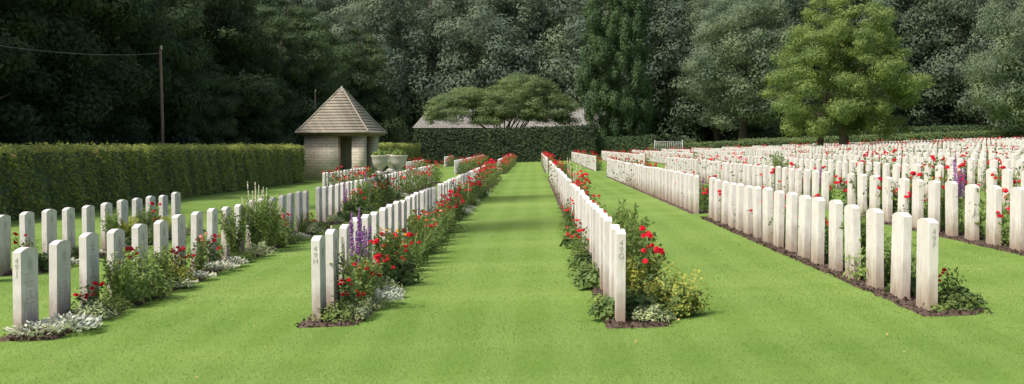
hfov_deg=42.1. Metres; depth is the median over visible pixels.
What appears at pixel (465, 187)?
feathery plant
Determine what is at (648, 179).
headstone
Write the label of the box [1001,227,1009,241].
ground cover plant
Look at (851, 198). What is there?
headstone
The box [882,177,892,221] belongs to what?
headstone
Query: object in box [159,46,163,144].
utility pole
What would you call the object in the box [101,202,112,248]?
headstone
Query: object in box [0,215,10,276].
headstone
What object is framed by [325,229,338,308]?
headstone
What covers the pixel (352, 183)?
headstone
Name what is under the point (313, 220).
rose bush
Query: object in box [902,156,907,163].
headstone
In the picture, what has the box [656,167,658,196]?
headstone
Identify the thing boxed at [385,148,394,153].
urn plant
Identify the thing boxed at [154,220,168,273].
headstone
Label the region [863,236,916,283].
ground cover plant
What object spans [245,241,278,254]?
ground cover plant
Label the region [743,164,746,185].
headstone
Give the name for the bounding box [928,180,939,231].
headstone
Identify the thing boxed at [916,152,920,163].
headstone
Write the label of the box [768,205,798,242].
rose bush
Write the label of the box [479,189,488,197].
ground cover plant
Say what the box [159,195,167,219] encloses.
headstone
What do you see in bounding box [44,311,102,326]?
silver leaf plant
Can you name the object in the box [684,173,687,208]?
headstone
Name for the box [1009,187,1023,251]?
headstone
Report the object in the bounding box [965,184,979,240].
headstone
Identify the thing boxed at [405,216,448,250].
ground cover plant
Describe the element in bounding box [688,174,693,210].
headstone
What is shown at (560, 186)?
headstone
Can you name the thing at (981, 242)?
soil bed
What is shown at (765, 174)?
headstone
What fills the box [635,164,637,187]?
headstone
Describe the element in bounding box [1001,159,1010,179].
headstone
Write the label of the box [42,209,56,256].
headstone
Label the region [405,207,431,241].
feathery plant
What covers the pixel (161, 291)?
ground cover plant
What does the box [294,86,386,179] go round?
stone shelter
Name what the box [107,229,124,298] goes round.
headstone
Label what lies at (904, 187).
headstone
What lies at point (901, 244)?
headstone
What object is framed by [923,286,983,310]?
ground cover plant
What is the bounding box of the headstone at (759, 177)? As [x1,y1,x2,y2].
[757,165,761,193]
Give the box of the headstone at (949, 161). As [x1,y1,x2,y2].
[946,157,953,180]
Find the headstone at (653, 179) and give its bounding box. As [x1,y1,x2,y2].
[652,167,655,194]
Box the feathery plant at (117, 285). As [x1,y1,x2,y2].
[102,252,132,305]
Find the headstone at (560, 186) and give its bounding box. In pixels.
[560,172,563,201]
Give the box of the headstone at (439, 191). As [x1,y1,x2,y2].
[437,183,441,208]
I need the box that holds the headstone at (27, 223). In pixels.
[19,212,34,246]
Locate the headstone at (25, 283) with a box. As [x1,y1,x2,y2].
[12,247,38,335]
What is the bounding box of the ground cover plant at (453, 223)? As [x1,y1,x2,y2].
[438,202,468,230]
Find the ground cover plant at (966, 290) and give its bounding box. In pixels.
[942,286,986,308]
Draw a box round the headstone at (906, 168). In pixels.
[902,164,909,179]
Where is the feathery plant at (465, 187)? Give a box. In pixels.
[454,181,468,198]
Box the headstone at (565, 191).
[565,178,568,208]
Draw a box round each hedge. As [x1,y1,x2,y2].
[0,140,306,219]
[379,142,421,170]
[412,124,597,163]
[596,134,656,158]
[648,137,825,150]
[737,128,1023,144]
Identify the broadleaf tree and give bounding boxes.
[0,0,63,145]
[0,0,123,146]
[2,0,157,144]
[31,0,182,144]
[66,0,221,145]
[118,0,215,144]
[165,0,288,144]
[181,57,252,144]
[185,0,287,143]
[194,0,285,141]
[218,17,303,139]
[220,60,299,145]
[254,0,282,18]
[254,0,335,149]
[255,6,321,160]
[257,0,289,20]
[272,0,312,18]
[281,16,333,99]
[288,36,351,164]
[300,8,357,97]
[302,0,358,42]
[309,0,401,92]
[314,46,359,100]
[327,0,423,142]
[327,28,411,142]
[361,0,443,122]
[379,0,486,142]
[418,0,518,116]
[432,0,544,107]
[483,0,580,105]
[533,0,678,136]
[603,0,684,142]
[604,0,712,143]
[655,0,784,141]
[655,1,736,142]
[676,0,796,139]
[723,0,824,141]
[724,7,784,140]
[757,0,935,147]
[776,0,866,129]
[818,0,931,129]
[883,0,988,126]
[894,0,986,126]
[917,0,1023,132]
[954,0,1023,126]
[976,0,1023,125]
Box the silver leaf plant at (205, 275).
[189,270,216,278]
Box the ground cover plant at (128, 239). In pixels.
[125,234,131,245]
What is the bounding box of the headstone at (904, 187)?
[898,178,909,212]
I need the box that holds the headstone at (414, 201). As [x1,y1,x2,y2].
[410,194,416,220]
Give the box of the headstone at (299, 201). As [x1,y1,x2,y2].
[295,191,302,231]
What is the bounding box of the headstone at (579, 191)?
[578,190,583,233]
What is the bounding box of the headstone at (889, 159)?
[886,156,891,172]
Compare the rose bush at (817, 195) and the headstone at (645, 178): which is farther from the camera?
the headstone at (645, 178)
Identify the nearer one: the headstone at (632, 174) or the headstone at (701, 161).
the headstone at (632, 174)
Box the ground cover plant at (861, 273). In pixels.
[842,224,916,280]
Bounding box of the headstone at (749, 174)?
[747,164,751,185]
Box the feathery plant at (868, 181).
[849,168,874,209]
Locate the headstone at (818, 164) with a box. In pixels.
[816,159,820,184]
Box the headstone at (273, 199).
[268,197,276,233]
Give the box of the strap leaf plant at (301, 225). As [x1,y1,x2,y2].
[295,209,313,234]
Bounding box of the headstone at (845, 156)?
[843,154,847,160]
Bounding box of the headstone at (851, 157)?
[849,154,853,160]
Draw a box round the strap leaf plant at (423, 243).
[407,221,444,262]
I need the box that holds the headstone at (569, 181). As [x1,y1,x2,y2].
[567,179,571,212]
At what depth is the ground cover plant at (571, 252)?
17.86 m
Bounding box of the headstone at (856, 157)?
[854,155,858,174]
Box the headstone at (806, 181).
[803,169,809,195]
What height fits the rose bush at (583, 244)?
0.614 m
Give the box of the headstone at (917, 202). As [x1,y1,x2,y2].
[912,179,923,228]
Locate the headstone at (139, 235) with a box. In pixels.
[131,224,147,285]
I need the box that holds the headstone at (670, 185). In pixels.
[669,170,672,201]
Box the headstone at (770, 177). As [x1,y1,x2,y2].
[768,166,773,196]
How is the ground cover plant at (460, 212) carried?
on the soil bed at (475, 203)
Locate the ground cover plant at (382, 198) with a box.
[376,189,388,205]
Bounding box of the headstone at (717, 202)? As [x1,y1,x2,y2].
[714,179,720,221]
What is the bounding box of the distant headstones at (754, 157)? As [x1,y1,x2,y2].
[343,137,1023,188]
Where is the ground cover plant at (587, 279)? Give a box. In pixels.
[572,267,599,288]
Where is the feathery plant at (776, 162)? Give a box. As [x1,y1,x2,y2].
[771,151,789,191]
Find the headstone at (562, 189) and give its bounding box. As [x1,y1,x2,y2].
[562,174,562,205]
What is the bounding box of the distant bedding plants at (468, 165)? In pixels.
[326,137,1023,193]
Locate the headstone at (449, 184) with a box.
[448,181,450,203]
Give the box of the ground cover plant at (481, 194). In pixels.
[474,185,483,199]
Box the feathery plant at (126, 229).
[117,215,139,242]
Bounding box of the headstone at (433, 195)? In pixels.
[432,187,435,214]
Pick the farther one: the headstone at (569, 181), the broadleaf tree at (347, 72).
the broadleaf tree at (347, 72)
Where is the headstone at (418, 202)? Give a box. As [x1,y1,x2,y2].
[414,192,419,215]
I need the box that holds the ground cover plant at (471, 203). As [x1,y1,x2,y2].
[467,195,478,205]
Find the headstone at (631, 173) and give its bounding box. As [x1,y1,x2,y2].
[630,163,632,185]
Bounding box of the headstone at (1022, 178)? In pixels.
[1021,171,1023,186]
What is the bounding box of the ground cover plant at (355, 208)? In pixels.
[346,203,369,216]
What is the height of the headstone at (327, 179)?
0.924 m
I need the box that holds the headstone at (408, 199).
[405,196,411,232]
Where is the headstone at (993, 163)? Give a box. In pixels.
[989,159,997,180]
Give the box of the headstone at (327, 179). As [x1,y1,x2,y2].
[326,172,328,193]
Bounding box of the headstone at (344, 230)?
[339,224,352,292]
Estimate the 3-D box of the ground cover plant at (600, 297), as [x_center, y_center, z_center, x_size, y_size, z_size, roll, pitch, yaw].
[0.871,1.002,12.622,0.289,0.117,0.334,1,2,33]
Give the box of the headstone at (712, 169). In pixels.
[710,161,713,176]
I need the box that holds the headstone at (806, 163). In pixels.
[804,159,808,169]
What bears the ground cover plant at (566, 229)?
on the soil bed at (626, 323)
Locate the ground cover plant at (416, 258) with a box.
[401,239,428,268]
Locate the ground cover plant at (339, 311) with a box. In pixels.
[311,300,364,322]
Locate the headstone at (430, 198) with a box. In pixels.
[427,188,431,211]
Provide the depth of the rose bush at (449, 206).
24.03 m
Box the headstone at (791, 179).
[788,168,794,191]
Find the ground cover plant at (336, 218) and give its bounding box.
[325,214,345,222]
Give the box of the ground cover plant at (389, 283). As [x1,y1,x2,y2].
[371,276,402,290]
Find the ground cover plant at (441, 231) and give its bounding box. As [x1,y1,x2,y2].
[428,215,455,243]
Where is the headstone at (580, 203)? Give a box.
[579,192,584,233]
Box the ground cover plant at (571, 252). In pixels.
[568,246,585,256]
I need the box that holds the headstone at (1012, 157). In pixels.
[1009,153,1016,177]
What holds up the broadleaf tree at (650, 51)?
on the lawn ground at (522, 198)
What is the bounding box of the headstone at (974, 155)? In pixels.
[971,152,976,172]
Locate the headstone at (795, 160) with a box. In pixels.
[793,158,797,168]
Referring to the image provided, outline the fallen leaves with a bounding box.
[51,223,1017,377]
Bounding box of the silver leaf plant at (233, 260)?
[217,256,247,264]
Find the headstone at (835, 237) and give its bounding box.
[829,200,842,270]
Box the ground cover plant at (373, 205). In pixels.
[366,200,379,208]
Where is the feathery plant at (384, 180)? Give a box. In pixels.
[374,169,391,197]
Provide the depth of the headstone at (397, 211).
18.95 m
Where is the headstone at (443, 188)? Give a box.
[442,183,444,201]
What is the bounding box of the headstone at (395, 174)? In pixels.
[394,172,396,192]
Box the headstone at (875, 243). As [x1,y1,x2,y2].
[866,208,883,288]
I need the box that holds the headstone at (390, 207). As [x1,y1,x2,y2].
[386,204,393,236]
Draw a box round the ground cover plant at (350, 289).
[340,263,383,300]
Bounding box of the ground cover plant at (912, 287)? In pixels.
[883,272,915,294]
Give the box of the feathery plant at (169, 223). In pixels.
[161,215,171,230]
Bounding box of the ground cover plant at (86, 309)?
[66,299,118,318]
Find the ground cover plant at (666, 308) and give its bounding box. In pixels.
[643,300,682,317]
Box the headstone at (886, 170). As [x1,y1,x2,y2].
[882,163,889,183]
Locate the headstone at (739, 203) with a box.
[736,183,743,230]
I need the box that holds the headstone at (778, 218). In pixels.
[773,190,784,247]
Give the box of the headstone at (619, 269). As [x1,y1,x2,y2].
[614,229,625,321]
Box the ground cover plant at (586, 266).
[565,260,596,279]
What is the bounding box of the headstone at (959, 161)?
[956,158,963,185]
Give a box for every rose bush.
[11,232,44,269]
[71,280,109,315]
[119,244,167,291]
[147,202,166,237]
[166,240,197,274]
[184,232,215,274]
[199,229,228,267]
[269,212,290,239]
[275,213,293,235]
[305,212,316,230]
[329,238,388,307]
[330,277,368,312]
[341,197,354,210]
[347,188,362,206]
[351,185,368,207]
[356,258,388,293]
[367,182,382,204]
[368,174,387,206]
[372,248,402,285]
[373,183,389,202]
[373,232,407,279]
[386,178,399,197]
[389,185,399,198]
[392,226,422,261]
[395,243,408,268]
[401,209,434,250]
[401,232,418,247]
[413,218,437,238]
[419,209,442,226]
[425,208,447,231]
[429,199,452,227]
[431,200,446,224]
[432,201,455,227]
[437,194,462,210]
[442,185,469,220]
[442,199,459,220]
[452,178,470,203]
[464,174,477,200]
[467,177,480,198]
[557,197,570,222]
[559,199,574,230]
[561,218,581,248]
[565,168,591,201]
[565,227,588,262]
[575,178,594,193]
[576,181,599,203]
[631,221,670,293]
[689,175,720,210]
[700,189,708,210]
[768,163,794,189]
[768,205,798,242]
[782,194,822,244]
[783,162,810,194]
[798,166,827,197]
[798,215,828,254]
[819,175,841,200]
[832,171,856,208]
[856,151,874,173]
[862,183,896,209]
[866,149,897,190]
[873,177,897,213]
[884,171,927,217]
[893,163,911,181]
[903,190,927,217]
[916,157,947,179]
[918,162,925,180]
[919,162,967,229]
[923,155,963,194]
[937,165,973,201]
[938,267,968,298]
[956,184,985,236]
[959,163,977,183]
[960,150,967,179]
[969,185,1009,240]
[970,160,988,182]
[972,166,1014,203]
[979,154,1003,184]
[991,166,1023,186]
[995,207,1009,244]
[1012,166,1023,185]
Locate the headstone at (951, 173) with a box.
[948,166,956,180]
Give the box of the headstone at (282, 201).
[278,195,285,224]
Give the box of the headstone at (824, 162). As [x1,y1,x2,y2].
[822,160,826,170]
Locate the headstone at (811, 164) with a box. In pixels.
[809,159,814,177]
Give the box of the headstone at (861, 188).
[857,174,866,216]
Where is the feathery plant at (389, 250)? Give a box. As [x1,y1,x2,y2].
[372,221,403,281]
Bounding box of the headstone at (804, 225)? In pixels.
[798,195,811,258]
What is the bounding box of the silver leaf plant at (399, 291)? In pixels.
[375,285,405,295]
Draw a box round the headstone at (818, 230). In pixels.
[811,197,824,264]
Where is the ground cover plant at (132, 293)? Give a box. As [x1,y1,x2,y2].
[99,247,160,304]
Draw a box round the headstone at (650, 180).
[650,167,651,193]
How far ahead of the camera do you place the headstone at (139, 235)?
15.30 m
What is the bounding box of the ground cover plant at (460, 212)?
[456,206,467,218]
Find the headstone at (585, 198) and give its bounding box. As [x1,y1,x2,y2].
[583,196,589,235]
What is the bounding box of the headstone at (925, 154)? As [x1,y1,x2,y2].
[923,152,927,163]
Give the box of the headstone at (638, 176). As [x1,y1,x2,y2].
[638,165,639,188]
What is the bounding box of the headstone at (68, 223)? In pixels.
[62,207,75,252]
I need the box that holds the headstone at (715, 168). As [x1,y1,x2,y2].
[714,161,716,178]
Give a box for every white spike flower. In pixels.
[241,181,261,250]
[256,187,268,243]
[331,226,354,304]
[462,180,469,204]
[566,158,580,184]
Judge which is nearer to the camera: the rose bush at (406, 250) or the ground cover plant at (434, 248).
the rose bush at (406, 250)
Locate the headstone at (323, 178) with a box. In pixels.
[322,172,325,186]
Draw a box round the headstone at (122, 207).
[117,200,127,228]
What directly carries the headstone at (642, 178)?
on the soil bed at (678, 206)
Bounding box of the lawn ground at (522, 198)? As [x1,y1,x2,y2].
[0,156,1023,383]
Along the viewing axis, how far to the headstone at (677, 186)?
31.05 m
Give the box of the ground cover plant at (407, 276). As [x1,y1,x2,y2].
[391,260,423,284]
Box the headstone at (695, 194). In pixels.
[693,175,698,213]
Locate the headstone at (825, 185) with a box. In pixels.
[821,171,828,209]
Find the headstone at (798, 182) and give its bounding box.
[795,169,801,202]
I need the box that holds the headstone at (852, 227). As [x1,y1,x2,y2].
[844,204,860,278]
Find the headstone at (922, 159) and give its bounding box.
[919,157,924,176]
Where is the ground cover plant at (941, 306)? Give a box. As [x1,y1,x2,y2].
[926,302,951,311]
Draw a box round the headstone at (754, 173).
[752,165,756,186]
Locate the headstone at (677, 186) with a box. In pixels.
[676,171,680,204]
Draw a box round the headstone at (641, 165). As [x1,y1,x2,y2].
[640,164,642,189]
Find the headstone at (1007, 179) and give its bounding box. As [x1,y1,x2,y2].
[1002,169,1012,208]
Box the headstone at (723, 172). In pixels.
[721,162,724,184]
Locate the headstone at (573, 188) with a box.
[572,185,576,217]
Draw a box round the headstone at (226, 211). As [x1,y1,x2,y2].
[221,207,231,258]
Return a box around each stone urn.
[371,155,388,176]
[384,154,395,173]
[390,155,407,172]
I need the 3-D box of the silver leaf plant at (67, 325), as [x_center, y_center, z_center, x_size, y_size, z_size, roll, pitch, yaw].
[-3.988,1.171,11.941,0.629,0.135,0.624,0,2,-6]
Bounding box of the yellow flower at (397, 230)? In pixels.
[372,229,413,258]
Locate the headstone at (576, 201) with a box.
[574,188,579,228]
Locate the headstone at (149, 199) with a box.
[146,196,155,236]
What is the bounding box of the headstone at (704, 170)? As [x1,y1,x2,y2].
[703,160,706,182]
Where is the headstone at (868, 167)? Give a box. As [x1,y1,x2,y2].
[866,162,871,184]
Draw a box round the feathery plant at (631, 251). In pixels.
[622,213,657,282]
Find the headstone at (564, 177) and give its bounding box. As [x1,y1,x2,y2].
[563,176,566,207]
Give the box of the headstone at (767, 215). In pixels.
[762,187,772,242]
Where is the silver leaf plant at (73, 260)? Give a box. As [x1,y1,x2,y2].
[71,257,78,263]
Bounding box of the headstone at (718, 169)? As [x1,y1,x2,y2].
[717,161,720,179]
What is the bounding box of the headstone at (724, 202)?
[721,181,728,223]
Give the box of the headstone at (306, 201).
[303,191,308,221]
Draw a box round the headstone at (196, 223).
[191,211,203,270]
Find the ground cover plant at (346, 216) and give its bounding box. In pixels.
[337,211,352,221]
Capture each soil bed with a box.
[0,226,330,341]
[3,229,205,275]
[294,230,450,327]
[324,182,440,224]
[457,180,498,220]
[547,178,563,214]
[571,161,601,170]
[574,246,671,328]
[606,176,708,213]
[700,216,993,316]
[843,211,1023,255]
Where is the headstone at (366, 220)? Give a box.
[361,214,371,269]
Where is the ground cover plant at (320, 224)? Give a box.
[308,219,331,229]
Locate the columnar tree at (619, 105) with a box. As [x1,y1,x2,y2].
[574,0,655,136]
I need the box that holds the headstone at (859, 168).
[857,162,862,174]
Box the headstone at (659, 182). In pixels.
[658,168,661,197]
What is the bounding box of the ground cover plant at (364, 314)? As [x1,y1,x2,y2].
[335,303,373,319]
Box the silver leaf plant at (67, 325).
[32,314,102,331]
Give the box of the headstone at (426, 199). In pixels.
[424,189,428,215]
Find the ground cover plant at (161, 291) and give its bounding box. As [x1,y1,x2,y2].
[121,247,185,297]
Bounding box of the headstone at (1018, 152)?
[1014,150,1020,158]
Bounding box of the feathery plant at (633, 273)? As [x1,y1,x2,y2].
[626,252,663,296]
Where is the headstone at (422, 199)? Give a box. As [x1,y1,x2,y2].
[419,190,424,215]
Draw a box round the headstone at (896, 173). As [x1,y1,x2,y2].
[892,164,899,189]
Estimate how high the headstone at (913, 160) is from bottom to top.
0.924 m
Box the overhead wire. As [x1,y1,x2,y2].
[3,46,157,54]
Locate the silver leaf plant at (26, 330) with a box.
[1,320,63,336]
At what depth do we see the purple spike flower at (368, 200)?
34.89 m
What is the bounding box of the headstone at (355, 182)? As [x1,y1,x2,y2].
[354,180,358,202]
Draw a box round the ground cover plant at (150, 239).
[148,227,153,242]
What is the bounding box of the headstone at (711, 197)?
[709,177,715,218]
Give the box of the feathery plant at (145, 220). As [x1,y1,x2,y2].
[134,205,153,234]
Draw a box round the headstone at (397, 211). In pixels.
[393,201,401,246]
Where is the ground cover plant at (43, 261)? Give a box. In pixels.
[38,252,48,271]
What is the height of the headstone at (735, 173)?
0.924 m
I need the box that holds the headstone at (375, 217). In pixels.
[370,212,379,262]
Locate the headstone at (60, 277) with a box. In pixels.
[49,240,70,319]
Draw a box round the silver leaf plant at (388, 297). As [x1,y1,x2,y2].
[352,288,404,302]
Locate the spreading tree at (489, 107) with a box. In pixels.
[421,72,581,129]
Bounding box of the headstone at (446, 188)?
[444,181,447,199]
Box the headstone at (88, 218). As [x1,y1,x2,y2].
[82,205,94,233]
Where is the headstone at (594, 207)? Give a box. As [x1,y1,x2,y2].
[592,205,598,268]
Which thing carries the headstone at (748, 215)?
on the soil bed at (908, 304)
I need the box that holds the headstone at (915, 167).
[912,164,919,180]
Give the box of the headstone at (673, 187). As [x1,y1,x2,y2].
[672,171,675,203]
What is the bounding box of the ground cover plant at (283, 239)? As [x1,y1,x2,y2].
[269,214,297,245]
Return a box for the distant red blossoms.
[322,136,1021,180]
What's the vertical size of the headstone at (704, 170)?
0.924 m
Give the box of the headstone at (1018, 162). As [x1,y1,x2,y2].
[1015,159,1023,185]
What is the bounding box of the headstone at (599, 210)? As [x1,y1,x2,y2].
[595,208,602,270]
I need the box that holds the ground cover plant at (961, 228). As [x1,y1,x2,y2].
[958,221,979,232]
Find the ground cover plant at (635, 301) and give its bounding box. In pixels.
[612,288,670,318]
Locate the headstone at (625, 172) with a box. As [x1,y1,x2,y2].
[625,162,627,183]
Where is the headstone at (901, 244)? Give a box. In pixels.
[890,212,911,298]
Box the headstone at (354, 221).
[351,217,361,269]
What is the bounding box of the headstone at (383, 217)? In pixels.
[379,207,387,261]
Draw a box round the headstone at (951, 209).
[945,181,957,235]
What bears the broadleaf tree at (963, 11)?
on the lawn ground at (522, 198)
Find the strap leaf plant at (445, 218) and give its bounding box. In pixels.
[431,200,455,235]
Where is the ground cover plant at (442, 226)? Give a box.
[430,216,452,238]
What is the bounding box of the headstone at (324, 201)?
[322,186,327,221]
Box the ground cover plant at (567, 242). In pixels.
[559,234,581,247]
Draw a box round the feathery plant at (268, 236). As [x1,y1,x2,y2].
[261,194,285,245]
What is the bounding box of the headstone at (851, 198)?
[847,173,855,204]
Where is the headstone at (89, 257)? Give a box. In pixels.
[79,232,99,305]
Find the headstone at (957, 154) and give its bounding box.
[954,152,959,163]
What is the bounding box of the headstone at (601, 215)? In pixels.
[599,213,607,288]
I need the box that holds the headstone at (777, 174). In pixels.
[775,166,780,190]
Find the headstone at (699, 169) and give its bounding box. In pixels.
[698,159,700,180]
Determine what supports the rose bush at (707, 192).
on the soil bed at (908, 304)
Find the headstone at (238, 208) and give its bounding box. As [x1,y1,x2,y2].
[234,204,244,252]
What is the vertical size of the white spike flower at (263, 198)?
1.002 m
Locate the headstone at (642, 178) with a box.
[642,166,643,190]
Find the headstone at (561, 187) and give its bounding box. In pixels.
[561,173,563,203]
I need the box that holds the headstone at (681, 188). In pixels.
[679,172,683,206]
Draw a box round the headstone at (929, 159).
[927,158,932,164]
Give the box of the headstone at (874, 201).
[869,175,879,208]
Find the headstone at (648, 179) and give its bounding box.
[647,166,649,192]
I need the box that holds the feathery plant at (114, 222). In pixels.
[98,208,119,238]
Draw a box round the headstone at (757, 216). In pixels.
[752,186,761,237]
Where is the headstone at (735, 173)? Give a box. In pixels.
[734,163,737,183]
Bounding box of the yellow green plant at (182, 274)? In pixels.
[151,254,198,287]
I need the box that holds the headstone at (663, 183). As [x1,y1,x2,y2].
[662,169,665,199]
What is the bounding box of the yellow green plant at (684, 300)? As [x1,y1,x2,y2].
[635,262,712,316]
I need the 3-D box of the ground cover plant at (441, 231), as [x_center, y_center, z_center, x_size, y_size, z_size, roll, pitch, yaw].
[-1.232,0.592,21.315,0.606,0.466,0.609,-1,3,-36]
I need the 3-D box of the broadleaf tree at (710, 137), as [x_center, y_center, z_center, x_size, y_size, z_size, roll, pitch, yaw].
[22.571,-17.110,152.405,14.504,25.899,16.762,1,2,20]
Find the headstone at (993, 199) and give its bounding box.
[986,185,1001,245]
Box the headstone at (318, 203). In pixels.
[315,187,322,224]
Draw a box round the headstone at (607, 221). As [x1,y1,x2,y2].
[603,217,611,297]
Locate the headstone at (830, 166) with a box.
[828,160,833,186]
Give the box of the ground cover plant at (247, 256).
[230,250,258,260]
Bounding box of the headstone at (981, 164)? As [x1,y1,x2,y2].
[977,158,985,189]
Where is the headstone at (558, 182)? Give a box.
[558,171,559,198]
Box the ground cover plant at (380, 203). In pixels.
[368,191,385,206]
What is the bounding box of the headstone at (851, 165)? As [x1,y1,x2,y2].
[849,161,854,172]
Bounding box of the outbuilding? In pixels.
[412,108,599,129]
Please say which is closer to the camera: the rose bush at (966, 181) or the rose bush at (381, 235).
the rose bush at (381, 235)
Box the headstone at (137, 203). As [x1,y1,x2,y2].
[132,198,142,224]
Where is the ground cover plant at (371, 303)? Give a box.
[358,296,384,309]
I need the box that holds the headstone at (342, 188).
[340,183,345,209]
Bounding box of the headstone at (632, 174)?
[632,164,633,186]
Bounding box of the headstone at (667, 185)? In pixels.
[665,170,668,200]
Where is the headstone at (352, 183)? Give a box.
[350,181,353,196]
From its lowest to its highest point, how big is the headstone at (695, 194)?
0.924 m
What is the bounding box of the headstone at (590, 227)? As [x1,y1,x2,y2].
[589,203,596,253]
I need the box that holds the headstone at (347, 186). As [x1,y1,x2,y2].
[345,181,350,198]
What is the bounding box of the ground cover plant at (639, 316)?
[631,303,676,321]
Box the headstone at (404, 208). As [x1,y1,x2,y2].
[400,200,406,241]
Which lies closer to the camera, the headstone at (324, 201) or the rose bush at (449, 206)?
the rose bush at (449, 206)
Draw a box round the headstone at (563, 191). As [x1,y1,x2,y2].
[563,176,563,206]
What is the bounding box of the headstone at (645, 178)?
[644,166,647,191]
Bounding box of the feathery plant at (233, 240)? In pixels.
[218,206,247,255]
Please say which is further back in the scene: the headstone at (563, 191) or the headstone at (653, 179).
the headstone at (653, 179)
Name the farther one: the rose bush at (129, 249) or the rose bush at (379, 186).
the rose bush at (379, 186)
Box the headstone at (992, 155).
[989,153,995,159]
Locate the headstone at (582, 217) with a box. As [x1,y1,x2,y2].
[582,195,587,246]
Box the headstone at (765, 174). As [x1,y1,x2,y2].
[763,165,767,186]
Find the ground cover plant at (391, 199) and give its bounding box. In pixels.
[386,191,397,201]
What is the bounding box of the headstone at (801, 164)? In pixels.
[799,159,802,176]
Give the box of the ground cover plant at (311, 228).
[303,222,325,232]
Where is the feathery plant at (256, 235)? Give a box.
[242,190,273,250]
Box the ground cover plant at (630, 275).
[626,256,666,301]
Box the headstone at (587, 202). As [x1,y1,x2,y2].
[585,200,591,251]
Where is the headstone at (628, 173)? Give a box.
[628,163,629,184]
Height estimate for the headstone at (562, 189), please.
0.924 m
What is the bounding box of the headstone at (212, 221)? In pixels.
[207,208,217,263]
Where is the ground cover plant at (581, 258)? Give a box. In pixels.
[566,252,591,268]
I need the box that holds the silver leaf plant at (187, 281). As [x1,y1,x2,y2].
[166,276,197,287]
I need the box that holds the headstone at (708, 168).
[707,160,710,182]
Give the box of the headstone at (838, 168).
[835,161,840,187]
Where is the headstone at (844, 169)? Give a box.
[842,161,847,188]
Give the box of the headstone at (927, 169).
[924,165,931,199]
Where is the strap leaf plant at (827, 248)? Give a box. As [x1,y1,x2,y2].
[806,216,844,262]
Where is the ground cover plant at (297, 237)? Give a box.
[280,230,306,242]
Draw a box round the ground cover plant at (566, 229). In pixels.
[556,215,572,230]
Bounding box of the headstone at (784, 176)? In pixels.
[782,167,787,199]
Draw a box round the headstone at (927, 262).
[916,218,938,310]
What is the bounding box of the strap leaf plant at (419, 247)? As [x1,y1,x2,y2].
[401,231,429,265]
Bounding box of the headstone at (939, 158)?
[937,157,943,164]
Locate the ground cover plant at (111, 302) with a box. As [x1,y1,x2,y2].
[98,294,135,312]
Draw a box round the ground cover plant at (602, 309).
[587,296,629,319]
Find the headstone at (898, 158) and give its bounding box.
[895,156,900,169]
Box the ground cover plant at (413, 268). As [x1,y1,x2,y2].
[397,245,423,270]
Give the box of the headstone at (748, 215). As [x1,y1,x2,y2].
[743,185,752,233]
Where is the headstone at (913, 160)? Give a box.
[910,157,916,180]
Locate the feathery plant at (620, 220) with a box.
[612,197,650,264]
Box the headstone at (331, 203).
[328,185,334,215]
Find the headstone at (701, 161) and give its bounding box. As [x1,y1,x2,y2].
[700,160,702,180]
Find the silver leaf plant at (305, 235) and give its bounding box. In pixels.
[290,232,309,237]
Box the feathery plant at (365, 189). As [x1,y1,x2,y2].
[356,176,370,206]
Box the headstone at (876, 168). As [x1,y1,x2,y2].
[873,162,879,175]
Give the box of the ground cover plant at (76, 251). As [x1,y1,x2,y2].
[71,246,78,258]
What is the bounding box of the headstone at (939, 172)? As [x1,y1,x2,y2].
[935,165,943,192]
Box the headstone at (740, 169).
[738,163,742,182]
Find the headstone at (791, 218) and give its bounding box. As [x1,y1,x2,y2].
[785,192,797,251]
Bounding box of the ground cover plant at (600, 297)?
[584,292,608,303]
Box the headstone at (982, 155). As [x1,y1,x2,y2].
[979,153,985,158]
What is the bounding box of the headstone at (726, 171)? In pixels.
[725,162,728,181]
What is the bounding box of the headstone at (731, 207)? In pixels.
[728,182,735,227]
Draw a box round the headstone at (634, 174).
[634,163,636,186]
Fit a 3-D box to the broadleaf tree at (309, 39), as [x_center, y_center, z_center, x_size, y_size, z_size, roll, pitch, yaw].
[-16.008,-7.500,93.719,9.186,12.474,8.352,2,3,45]
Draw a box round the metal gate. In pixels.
[654,140,682,149]
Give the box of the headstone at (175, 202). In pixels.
[171,192,180,219]
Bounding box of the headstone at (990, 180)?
[986,168,996,192]
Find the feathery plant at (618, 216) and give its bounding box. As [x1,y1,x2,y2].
[611,205,637,228]
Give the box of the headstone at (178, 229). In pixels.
[172,214,185,269]
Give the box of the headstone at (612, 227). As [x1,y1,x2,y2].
[609,224,619,300]
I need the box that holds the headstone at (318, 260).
[311,235,325,322]
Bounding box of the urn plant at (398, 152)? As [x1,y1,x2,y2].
[391,149,406,154]
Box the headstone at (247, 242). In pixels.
[246,200,254,248]
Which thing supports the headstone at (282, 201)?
on the soil bed at (53, 336)
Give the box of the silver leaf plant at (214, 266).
[203,260,239,269]
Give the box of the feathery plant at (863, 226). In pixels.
[839,210,865,264]
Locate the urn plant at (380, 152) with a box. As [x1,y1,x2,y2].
[372,149,385,154]
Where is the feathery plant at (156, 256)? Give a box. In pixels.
[144,242,169,289]
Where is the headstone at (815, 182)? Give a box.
[812,170,818,197]
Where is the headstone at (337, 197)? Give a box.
[335,184,340,213]
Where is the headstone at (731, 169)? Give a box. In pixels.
[729,163,733,182]
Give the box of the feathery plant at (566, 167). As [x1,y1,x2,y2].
[555,160,570,176]
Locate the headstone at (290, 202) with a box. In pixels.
[287,193,294,232]
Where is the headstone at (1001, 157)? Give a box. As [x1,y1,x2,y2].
[999,154,1005,174]
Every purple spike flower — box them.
[341,184,348,212]
[347,211,369,285]
[357,207,375,270]
[365,176,370,203]
[699,179,703,207]
[953,151,964,223]
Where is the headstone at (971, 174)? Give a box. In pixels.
[967,158,975,184]
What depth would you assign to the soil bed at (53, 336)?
13.31 m

